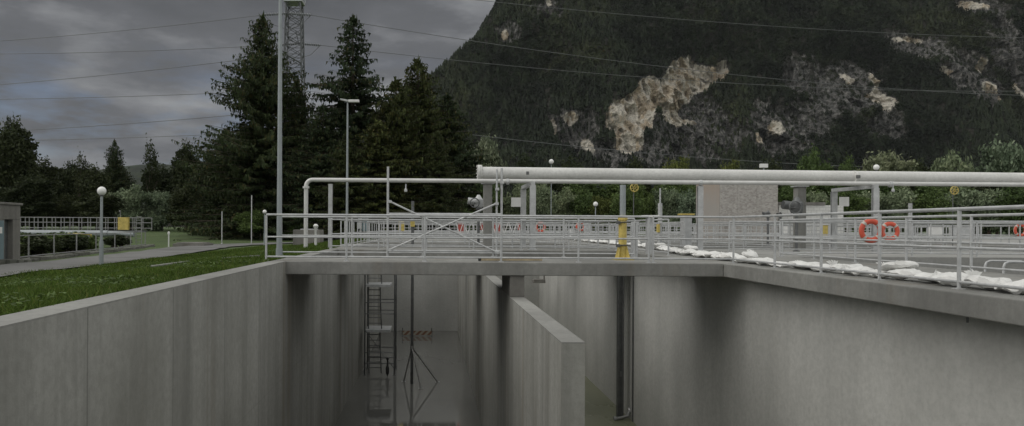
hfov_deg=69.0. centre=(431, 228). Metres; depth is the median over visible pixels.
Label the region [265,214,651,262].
railing
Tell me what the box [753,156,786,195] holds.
tree
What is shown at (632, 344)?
joint strip
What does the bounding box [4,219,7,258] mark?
door
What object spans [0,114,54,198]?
tree
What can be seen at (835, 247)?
railing
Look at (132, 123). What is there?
power line
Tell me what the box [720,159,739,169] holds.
tree
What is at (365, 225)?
control box
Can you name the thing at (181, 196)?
bush
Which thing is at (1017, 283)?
sandbag
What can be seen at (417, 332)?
barrier
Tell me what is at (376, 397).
tank floor
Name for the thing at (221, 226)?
pole
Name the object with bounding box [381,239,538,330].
tank wall
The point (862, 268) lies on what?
sandbag
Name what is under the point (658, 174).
overhead pipe
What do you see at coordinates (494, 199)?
bush
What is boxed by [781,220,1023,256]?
railing
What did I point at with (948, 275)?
sandbag
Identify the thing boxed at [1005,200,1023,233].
bush
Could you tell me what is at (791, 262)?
sandbag
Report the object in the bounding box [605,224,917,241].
railing
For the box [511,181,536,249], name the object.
pipe portal
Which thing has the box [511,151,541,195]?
tree
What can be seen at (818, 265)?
sandbag
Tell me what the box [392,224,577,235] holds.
railing
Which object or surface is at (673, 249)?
sandbag
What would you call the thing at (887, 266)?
sandbag
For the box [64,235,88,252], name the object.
shrub
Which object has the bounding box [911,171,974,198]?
bush
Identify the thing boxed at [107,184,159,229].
bush
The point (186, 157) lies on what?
tree
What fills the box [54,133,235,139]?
power line
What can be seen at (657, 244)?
sandbag
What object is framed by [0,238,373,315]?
grass
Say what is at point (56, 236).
shrub
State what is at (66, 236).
shrub
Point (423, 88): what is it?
spruce tree
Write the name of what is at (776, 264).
sandbag
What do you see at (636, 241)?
sluice gate
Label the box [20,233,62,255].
shrub
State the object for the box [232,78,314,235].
spruce tree
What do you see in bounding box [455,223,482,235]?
truss
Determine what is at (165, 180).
tree
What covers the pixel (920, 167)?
tree
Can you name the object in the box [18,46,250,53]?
power line
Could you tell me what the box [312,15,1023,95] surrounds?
power line
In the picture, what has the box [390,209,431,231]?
bush
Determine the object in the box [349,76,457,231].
spruce tree
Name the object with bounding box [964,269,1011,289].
sandbag
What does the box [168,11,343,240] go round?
spruce tree
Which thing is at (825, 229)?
control box
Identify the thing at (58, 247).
shrub
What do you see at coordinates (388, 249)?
braced scaffold
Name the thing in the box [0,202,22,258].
pump house
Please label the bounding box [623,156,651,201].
tree
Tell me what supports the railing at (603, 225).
on the yard at (979, 261)
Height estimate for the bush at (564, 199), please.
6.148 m
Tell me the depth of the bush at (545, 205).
86.06 m
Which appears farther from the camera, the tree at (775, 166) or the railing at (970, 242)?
the tree at (775, 166)
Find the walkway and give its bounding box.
[536,240,1023,325]
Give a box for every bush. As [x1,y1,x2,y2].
[0,194,27,226]
[20,198,68,229]
[53,192,89,229]
[71,189,130,229]
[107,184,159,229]
[142,190,176,230]
[165,181,208,228]
[233,208,263,235]
[257,211,293,235]
[284,212,313,232]
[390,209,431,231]
[427,218,455,229]
[450,208,482,229]
[467,184,499,200]
[492,191,506,233]
[503,188,528,233]
[511,183,550,233]
[513,183,559,233]
[542,186,581,232]
[560,184,608,212]
[569,188,593,231]
[585,195,613,233]
[599,184,648,234]
[601,188,645,230]
[634,192,657,230]
[648,184,695,214]
[652,187,684,230]
[675,189,695,234]
[778,185,808,201]
[784,185,842,199]
[806,188,830,204]
[827,190,870,231]
[842,186,903,225]
[852,190,892,231]
[884,186,925,232]
[910,187,956,233]
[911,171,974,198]
[936,186,982,235]
[969,188,1012,234]
[975,170,1023,234]
[979,187,1023,234]
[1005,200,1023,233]
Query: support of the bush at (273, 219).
on the ground at (158, 239)
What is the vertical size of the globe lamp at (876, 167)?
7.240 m
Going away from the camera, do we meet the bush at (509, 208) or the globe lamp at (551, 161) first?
the globe lamp at (551, 161)
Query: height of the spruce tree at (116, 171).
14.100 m
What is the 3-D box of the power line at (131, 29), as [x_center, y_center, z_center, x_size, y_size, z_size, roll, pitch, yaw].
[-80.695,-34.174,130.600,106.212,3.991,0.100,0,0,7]
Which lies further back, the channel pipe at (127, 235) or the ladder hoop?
the channel pipe at (127, 235)
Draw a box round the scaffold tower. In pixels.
[363,275,396,374]
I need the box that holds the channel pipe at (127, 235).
[20,230,134,245]
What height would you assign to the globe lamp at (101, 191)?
3.090 m
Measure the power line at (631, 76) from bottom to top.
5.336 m
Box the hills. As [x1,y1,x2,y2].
[58,164,198,206]
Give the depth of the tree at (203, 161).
98.92 m
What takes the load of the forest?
on the mountain
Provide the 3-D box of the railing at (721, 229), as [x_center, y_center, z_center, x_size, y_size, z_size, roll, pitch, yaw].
[14.698,0.317,53.800,36.652,1.128,0.063,0,0,0]
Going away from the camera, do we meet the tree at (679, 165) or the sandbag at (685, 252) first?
the sandbag at (685, 252)
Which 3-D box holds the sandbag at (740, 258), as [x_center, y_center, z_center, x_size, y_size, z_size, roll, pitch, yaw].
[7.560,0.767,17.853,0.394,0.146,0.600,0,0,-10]
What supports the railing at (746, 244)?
on the yard at (979, 261)
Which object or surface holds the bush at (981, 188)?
on the ground at (158, 239)
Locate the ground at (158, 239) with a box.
[3,226,994,312]
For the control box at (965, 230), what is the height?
1.148 m
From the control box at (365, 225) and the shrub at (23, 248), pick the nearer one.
the shrub at (23, 248)
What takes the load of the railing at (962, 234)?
on the yard at (979, 261)
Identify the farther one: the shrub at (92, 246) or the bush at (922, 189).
the bush at (922, 189)
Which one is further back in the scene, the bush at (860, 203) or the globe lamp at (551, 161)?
the bush at (860, 203)
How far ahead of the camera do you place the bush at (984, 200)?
89.13 m
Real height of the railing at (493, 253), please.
1.126 m
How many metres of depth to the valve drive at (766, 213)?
39.94 m
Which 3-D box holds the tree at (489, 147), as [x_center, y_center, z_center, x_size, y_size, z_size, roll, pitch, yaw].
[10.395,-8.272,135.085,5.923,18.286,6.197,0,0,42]
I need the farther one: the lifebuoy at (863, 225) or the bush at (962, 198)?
the bush at (962, 198)
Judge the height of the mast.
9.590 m
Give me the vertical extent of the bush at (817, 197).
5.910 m
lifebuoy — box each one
[537,224,545,231]
[858,219,883,242]
[882,222,899,239]
[1013,225,1023,235]
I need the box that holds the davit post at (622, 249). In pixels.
[612,185,633,259]
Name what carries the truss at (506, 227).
on the yard at (979, 261)
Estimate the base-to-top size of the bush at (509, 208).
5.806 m
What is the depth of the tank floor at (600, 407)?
28.86 m
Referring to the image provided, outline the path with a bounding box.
[0,240,332,276]
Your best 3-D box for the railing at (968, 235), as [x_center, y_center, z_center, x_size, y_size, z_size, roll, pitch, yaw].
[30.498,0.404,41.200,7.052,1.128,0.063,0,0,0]
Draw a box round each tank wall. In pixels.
[0,239,381,425]
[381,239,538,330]
[539,276,1023,425]
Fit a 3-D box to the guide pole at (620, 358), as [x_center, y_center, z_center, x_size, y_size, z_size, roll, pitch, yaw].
[7.128,4.184,27.547,0.769,5.990,0.374,0,0,-12]
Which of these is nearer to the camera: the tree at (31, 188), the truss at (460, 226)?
the truss at (460, 226)
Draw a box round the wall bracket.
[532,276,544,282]
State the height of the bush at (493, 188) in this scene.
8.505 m
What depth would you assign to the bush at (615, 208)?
85.34 m
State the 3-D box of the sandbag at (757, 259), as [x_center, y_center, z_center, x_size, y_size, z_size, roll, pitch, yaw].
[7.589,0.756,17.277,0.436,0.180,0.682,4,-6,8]
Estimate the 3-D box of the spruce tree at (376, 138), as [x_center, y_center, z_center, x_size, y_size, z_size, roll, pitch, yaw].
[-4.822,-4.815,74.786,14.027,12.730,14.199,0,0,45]
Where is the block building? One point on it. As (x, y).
(816, 207)
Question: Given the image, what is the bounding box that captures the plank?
[478,259,541,260]
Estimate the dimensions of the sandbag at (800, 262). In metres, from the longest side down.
0.656 x 0.474 x 0.183 m
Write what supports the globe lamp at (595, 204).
on the yard at (979, 261)
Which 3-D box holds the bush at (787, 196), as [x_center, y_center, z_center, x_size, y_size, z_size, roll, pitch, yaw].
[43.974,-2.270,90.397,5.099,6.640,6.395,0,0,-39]
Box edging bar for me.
[151,261,184,266]
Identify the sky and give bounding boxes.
[0,0,494,169]
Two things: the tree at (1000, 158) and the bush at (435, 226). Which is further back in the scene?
the tree at (1000, 158)
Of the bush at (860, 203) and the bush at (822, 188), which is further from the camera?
the bush at (822, 188)
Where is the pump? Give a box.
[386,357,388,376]
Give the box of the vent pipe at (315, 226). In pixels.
[313,224,317,244]
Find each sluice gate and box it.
[631,222,637,256]
[641,215,658,253]
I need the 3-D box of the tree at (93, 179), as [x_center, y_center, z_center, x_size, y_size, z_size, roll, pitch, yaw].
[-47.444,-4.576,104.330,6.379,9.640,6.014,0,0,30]
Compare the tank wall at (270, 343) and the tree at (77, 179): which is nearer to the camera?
the tank wall at (270, 343)
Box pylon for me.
[264,0,319,121]
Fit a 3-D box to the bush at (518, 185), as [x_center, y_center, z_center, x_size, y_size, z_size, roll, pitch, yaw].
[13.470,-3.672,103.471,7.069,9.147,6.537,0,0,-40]
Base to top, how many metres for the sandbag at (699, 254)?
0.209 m
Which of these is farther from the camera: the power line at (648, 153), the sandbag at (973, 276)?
the power line at (648, 153)
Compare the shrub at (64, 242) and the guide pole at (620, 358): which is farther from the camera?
the shrub at (64, 242)
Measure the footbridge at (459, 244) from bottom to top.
0.223 m
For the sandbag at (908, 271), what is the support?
on the walkway
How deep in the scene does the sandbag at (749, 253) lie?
17.27 m
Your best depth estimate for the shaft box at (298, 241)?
43.40 m
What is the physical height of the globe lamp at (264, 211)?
2.931 m
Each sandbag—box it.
[654,243,665,246]
[659,245,671,250]
[669,247,680,252]
[680,249,695,255]
[684,245,697,250]
[694,250,707,257]
[703,251,720,257]
[716,252,738,260]
[729,254,744,257]
[734,257,746,262]
[742,249,758,257]
[745,258,761,263]
[755,257,772,264]
[766,260,789,266]
[788,260,799,267]
[794,260,818,269]
[811,262,829,271]
[826,260,862,271]
[842,266,873,275]
[868,269,888,277]
[876,260,918,270]
[887,268,921,279]
[914,272,938,282]
[931,270,969,285]
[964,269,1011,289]
[994,278,1023,294]
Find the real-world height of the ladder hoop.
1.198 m
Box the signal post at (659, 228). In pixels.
[656,188,661,242]
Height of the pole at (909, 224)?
1.914 m
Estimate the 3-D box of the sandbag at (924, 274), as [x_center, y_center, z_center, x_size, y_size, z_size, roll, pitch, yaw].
[7.652,0.750,11.255,0.462,0.170,0.626,1,-5,24]
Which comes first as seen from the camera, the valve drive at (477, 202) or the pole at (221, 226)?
the valve drive at (477, 202)
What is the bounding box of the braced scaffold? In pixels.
[386,167,503,256]
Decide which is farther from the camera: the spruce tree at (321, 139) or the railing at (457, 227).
the spruce tree at (321, 139)
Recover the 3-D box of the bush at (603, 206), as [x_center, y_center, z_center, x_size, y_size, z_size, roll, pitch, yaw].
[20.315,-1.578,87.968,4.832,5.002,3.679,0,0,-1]
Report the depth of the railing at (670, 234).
36.07 m
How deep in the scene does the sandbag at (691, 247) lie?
22.63 m
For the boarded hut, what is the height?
5.120 m
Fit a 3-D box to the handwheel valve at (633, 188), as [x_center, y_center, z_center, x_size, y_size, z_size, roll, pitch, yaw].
[9.899,-0.667,36.059,0.434,3.042,0.166,0,0,0]
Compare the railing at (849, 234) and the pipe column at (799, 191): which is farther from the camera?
the railing at (849, 234)
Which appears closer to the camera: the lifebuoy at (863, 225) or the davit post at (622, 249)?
the davit post at (622, 249)
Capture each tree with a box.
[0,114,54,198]
[0,171,60,229]
[29,155,63,202]
[54,159,82,227]
[71,151,89,228]
[75,162,116,229]
[89,139,138,229]
[103,158,130,186]
[138,160,174,227]
[140,133,161,206]
[161,126,248,235]
[167,138,199,219]
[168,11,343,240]
[191,147,209,185]
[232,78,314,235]
[260,102,364,240]
[265,15,425,239]
[300,129,390,239]
[301,119,448,234]
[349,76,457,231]
[369,54,493,212]
[403,131,473,227]
[420,92,501,223]
[471,133,507,195]
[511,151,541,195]
[547,152,584,194]
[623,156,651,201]
[654,154,690,189]
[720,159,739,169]
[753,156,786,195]
[794,143,834,186]
[836,152,859,187]
[850,149,918,194]
[907,156,931,190]
[930,149,978,231]
[976,134,1023,234]
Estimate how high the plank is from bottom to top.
0.080 m
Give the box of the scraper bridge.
[20,210,151,243]
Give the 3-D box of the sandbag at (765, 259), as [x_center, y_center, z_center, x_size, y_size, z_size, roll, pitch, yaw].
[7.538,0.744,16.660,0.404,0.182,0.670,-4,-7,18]
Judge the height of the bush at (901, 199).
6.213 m
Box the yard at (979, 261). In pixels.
[380,235,1023,274]
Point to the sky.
(19, 19)
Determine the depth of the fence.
39.40 m
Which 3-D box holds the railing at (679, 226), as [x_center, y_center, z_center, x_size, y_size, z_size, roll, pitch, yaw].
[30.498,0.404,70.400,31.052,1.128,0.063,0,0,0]
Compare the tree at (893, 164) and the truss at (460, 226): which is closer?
the truss at (460, 226)
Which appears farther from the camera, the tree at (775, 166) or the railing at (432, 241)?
the tree at (775, 166)
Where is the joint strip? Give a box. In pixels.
[632,276,633,421]
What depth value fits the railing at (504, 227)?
56.58 m
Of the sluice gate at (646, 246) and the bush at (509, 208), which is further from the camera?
the bush at (509, 208)
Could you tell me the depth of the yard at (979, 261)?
25.32 m
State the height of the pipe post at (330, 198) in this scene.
2.449 m
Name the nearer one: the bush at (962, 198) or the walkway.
the walkway
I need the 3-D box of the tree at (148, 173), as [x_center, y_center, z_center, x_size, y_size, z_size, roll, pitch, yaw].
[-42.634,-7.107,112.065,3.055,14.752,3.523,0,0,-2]
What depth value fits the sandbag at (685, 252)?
22.51 m
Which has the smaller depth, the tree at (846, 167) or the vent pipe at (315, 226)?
the vent pipe at (315, 226)
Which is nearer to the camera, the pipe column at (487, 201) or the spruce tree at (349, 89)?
the pipe column at (487, 201)
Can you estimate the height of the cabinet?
1.572 m
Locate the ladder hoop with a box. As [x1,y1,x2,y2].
[984,260,1023,272]
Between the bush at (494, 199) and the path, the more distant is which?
the bush at (494, 199)
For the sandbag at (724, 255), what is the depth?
18.89 m
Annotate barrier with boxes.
[402,328,431,335]
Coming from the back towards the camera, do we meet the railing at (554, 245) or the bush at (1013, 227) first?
the bush at (1013, 227)
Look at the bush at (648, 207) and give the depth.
90.27 m
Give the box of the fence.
[20,232,145,257]
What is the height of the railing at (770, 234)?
1.128 m
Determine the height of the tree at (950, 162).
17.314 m
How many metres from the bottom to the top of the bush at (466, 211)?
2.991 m
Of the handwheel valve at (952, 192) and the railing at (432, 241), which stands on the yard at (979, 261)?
the handwheel valve at (952, 192)
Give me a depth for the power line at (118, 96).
139.99 m
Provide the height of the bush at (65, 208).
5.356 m
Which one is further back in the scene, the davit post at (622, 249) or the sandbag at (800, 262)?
the davit post at (622, 249)
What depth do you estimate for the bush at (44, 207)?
98.72 m
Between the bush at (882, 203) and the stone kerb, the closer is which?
the stone kerb
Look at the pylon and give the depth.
129.42 m
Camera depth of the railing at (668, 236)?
32.95 m
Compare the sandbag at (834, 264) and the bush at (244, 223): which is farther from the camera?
the bush at (244, 223)
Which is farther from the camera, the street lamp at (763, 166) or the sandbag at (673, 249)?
the street lamp at (763, 166)
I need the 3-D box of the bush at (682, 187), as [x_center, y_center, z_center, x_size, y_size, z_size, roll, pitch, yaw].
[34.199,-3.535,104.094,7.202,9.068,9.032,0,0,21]
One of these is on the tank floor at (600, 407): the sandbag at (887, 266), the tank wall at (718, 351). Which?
the tank wall at (718, 351)
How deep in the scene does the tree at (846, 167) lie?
147.78 m
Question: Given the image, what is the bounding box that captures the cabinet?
[678,214,694,245]
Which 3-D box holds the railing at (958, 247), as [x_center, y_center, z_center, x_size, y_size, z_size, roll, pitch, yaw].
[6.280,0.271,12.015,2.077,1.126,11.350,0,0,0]
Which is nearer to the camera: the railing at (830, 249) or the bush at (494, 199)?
the railing at (830, 249)
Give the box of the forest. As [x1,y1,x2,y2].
[359,0,1023,198]
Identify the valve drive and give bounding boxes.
[467,195,482,244]
[762,210,770,244]
[776,212,781,244]
[781,197,802,251]
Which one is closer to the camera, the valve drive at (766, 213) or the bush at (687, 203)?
the valve drive at (766, 213)
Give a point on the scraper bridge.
(123, 223)
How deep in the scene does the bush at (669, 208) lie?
88.49 m
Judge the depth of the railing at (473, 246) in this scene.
27.28 m
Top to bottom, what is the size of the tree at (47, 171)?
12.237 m
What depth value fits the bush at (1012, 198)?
87.72 m
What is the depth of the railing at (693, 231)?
74.48 m
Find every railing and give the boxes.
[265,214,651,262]
[282,216,635,256]
[330,219,616,250]
[340,220,598,248]
[344,221,377,243]
[367,221,562,243]
[368,222,559,243]
[379,223,572,239]
[381,224,870,240]
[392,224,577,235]
[394,224,613,235]
[472,225,926,235]
[509,226,866,235]
[536,219,670,255]
[584,222,684,246]
[591,225,618,233]
[604,226,904,237]
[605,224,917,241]
[645,223,913,244]
[652,205,1023,289]
[662,223,792,246]
[692,226,936,240]
[703,222,1023,248]
[727,221,1023,252]
[744,224,943,248]
[777,213,1023,271]
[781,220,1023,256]
[840,226,1013,242]
[914,225,1015,245]
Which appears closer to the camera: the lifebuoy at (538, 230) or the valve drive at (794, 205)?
the valve drive at (794, 205)
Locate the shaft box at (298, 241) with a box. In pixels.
[293,229,323,244]
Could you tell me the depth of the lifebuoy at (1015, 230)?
40.95 m
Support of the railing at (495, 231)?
on the footbridge at (459, 244)
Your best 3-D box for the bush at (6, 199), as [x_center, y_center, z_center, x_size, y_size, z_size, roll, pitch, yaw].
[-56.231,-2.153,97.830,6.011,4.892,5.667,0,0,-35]
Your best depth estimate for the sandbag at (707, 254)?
20.02 m
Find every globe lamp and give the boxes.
[97,187,105,264]
[263,210,266,244]
[549,159,553,230]
[593,202,597,233]
[873,164,879,170]
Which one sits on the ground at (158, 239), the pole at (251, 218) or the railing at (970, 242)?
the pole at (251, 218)
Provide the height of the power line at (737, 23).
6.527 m
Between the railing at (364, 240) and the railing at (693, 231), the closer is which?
the railing at (364, 240)
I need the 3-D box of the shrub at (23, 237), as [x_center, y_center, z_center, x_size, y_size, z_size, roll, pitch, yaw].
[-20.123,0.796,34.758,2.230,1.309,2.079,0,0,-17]
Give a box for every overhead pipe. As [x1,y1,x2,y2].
[303,178,1023,246]
[476,165,1023,182]
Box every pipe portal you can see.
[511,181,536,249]
[830,184,881,251]
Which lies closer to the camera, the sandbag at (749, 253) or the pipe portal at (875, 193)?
the sandbag at (749, 253)
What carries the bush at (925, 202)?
on the yard at (979, 261)
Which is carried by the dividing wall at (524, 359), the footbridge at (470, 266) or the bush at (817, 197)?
the footbridge at (470, 266)
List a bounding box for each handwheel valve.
[630,184,638,215]
[950,186,958,245]
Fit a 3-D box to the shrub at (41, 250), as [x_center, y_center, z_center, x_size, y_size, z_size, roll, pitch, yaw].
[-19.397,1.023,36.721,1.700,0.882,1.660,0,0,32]
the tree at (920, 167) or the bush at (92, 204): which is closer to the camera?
the bush at (92, 204)
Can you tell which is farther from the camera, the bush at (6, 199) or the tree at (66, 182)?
the tree at (66, 182)
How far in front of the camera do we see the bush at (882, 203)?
90.33 m
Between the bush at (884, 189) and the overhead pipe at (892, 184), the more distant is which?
the bush at (884, 189)
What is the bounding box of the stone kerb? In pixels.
[0,244,154,264]
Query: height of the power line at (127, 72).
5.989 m
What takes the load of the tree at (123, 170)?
on the ground at (158, 239)
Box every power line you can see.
[0,55,273,84]
[3,15,259,40]
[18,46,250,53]
[25,114,241,130]
[32,92,229,98]
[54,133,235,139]
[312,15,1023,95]
[321,45,926,90]
[470,134,985,168]
[479,0,1017,37]
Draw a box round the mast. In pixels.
[276,0,282,255]
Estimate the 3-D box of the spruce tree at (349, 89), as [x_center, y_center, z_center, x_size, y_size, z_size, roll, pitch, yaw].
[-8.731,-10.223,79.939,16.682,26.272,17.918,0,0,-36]
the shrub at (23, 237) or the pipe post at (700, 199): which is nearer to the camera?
the pipe post at (700, 199)
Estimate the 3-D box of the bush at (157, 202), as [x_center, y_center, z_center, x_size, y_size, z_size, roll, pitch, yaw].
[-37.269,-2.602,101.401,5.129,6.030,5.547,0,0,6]
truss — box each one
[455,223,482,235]
[494,223,519,233]
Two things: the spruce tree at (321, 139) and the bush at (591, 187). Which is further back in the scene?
the bush at (591, 187)
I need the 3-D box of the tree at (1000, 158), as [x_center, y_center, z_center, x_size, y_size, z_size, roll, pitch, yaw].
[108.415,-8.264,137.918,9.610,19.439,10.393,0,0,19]
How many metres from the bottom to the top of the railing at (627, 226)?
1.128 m
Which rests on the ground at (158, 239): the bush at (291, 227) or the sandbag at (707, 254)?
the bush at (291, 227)
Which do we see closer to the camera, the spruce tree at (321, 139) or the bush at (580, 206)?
the spruce tree at (321, 139)
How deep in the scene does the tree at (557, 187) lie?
137.35 m
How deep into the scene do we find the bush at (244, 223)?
73.23 m
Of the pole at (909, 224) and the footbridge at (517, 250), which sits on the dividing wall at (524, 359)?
the footbridge at (517, 250)
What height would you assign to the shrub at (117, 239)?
0.862 m
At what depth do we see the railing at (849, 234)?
37.82 m
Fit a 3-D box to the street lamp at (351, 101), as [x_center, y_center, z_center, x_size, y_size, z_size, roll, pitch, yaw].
[-5.093,-3.547,46.000,1.170,9.018,0.320,0,0,0]
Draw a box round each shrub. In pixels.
[20,233,27,256]
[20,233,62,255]
[20,244,31,253]
[31,242,52,253]
[44,235,64,253]
[48,233,72,251]
[50,243,65,252]
[59,237,79,251]
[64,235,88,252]
[70,234,98,251]
[103,234,132,246]
[107,237,131,247]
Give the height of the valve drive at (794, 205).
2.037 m
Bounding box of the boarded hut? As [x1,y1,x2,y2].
[696,185,777,239]
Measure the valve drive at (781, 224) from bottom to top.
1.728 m
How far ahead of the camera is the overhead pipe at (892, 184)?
27.83 m
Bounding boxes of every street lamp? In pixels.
[340,98,358,213]
[759,164,767,169]
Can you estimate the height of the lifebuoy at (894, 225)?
0.737 m
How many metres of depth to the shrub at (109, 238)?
52.72 m
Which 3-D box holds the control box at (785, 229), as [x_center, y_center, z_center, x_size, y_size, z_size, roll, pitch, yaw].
[26.293,0.337,55.000,0.660,1.216,0.380,0,0,0]
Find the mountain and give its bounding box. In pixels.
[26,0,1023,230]
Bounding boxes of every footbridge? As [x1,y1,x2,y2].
[273,255,722,276]
[334,247,616,256]
[365,243,562,247]
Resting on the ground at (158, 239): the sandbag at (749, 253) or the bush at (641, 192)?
the bush at (641, 192)
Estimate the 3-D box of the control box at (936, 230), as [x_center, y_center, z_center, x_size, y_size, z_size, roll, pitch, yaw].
[34.122,0.424,50.000,0.860,1.127,0.380,0,0,0]
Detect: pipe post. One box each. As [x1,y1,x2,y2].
[328,184,333,248]
[696,186,704,250]
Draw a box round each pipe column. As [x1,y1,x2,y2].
[481,183,494,247]
[791,185,808,248]
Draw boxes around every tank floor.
[335,331,481,425]
[585,376,636,425]
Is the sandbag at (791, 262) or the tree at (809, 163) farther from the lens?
the tree at (809, 163)
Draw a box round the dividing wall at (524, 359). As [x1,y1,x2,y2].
[458,275,584,425]
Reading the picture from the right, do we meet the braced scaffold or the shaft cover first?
the braced scaffold
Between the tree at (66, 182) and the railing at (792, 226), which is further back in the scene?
the tree at (66, 182)
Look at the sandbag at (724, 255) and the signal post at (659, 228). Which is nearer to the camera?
the sandbag at (724, 255)
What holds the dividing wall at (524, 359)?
on the tank floor at (600, 407)
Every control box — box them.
[362,218,367,238]
[783,226,787,239]
[823,225,827,241]
[929,226,941,240]
[949,227,969,235]
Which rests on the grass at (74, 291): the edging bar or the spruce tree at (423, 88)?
the edging bar
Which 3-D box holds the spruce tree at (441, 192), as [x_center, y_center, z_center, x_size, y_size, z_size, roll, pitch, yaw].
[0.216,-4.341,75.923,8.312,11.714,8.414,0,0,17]
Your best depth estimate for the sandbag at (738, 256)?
18.45 m
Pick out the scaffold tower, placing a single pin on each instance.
(379, 329)
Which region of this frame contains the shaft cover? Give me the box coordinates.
[173,242,212,246]
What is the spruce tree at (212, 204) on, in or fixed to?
on the ground at (158, 239)
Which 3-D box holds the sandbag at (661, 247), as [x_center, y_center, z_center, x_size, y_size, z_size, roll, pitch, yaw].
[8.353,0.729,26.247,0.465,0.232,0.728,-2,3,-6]
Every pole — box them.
[221,211,222,243]
[251,195,251,242]
[401,201,439,388]
[613,276,630,420]
[908,203,911,248]
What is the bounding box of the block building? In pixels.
[778,202,843,238]
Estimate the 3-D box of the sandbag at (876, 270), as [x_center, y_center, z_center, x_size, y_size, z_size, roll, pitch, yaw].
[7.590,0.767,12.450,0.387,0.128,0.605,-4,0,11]

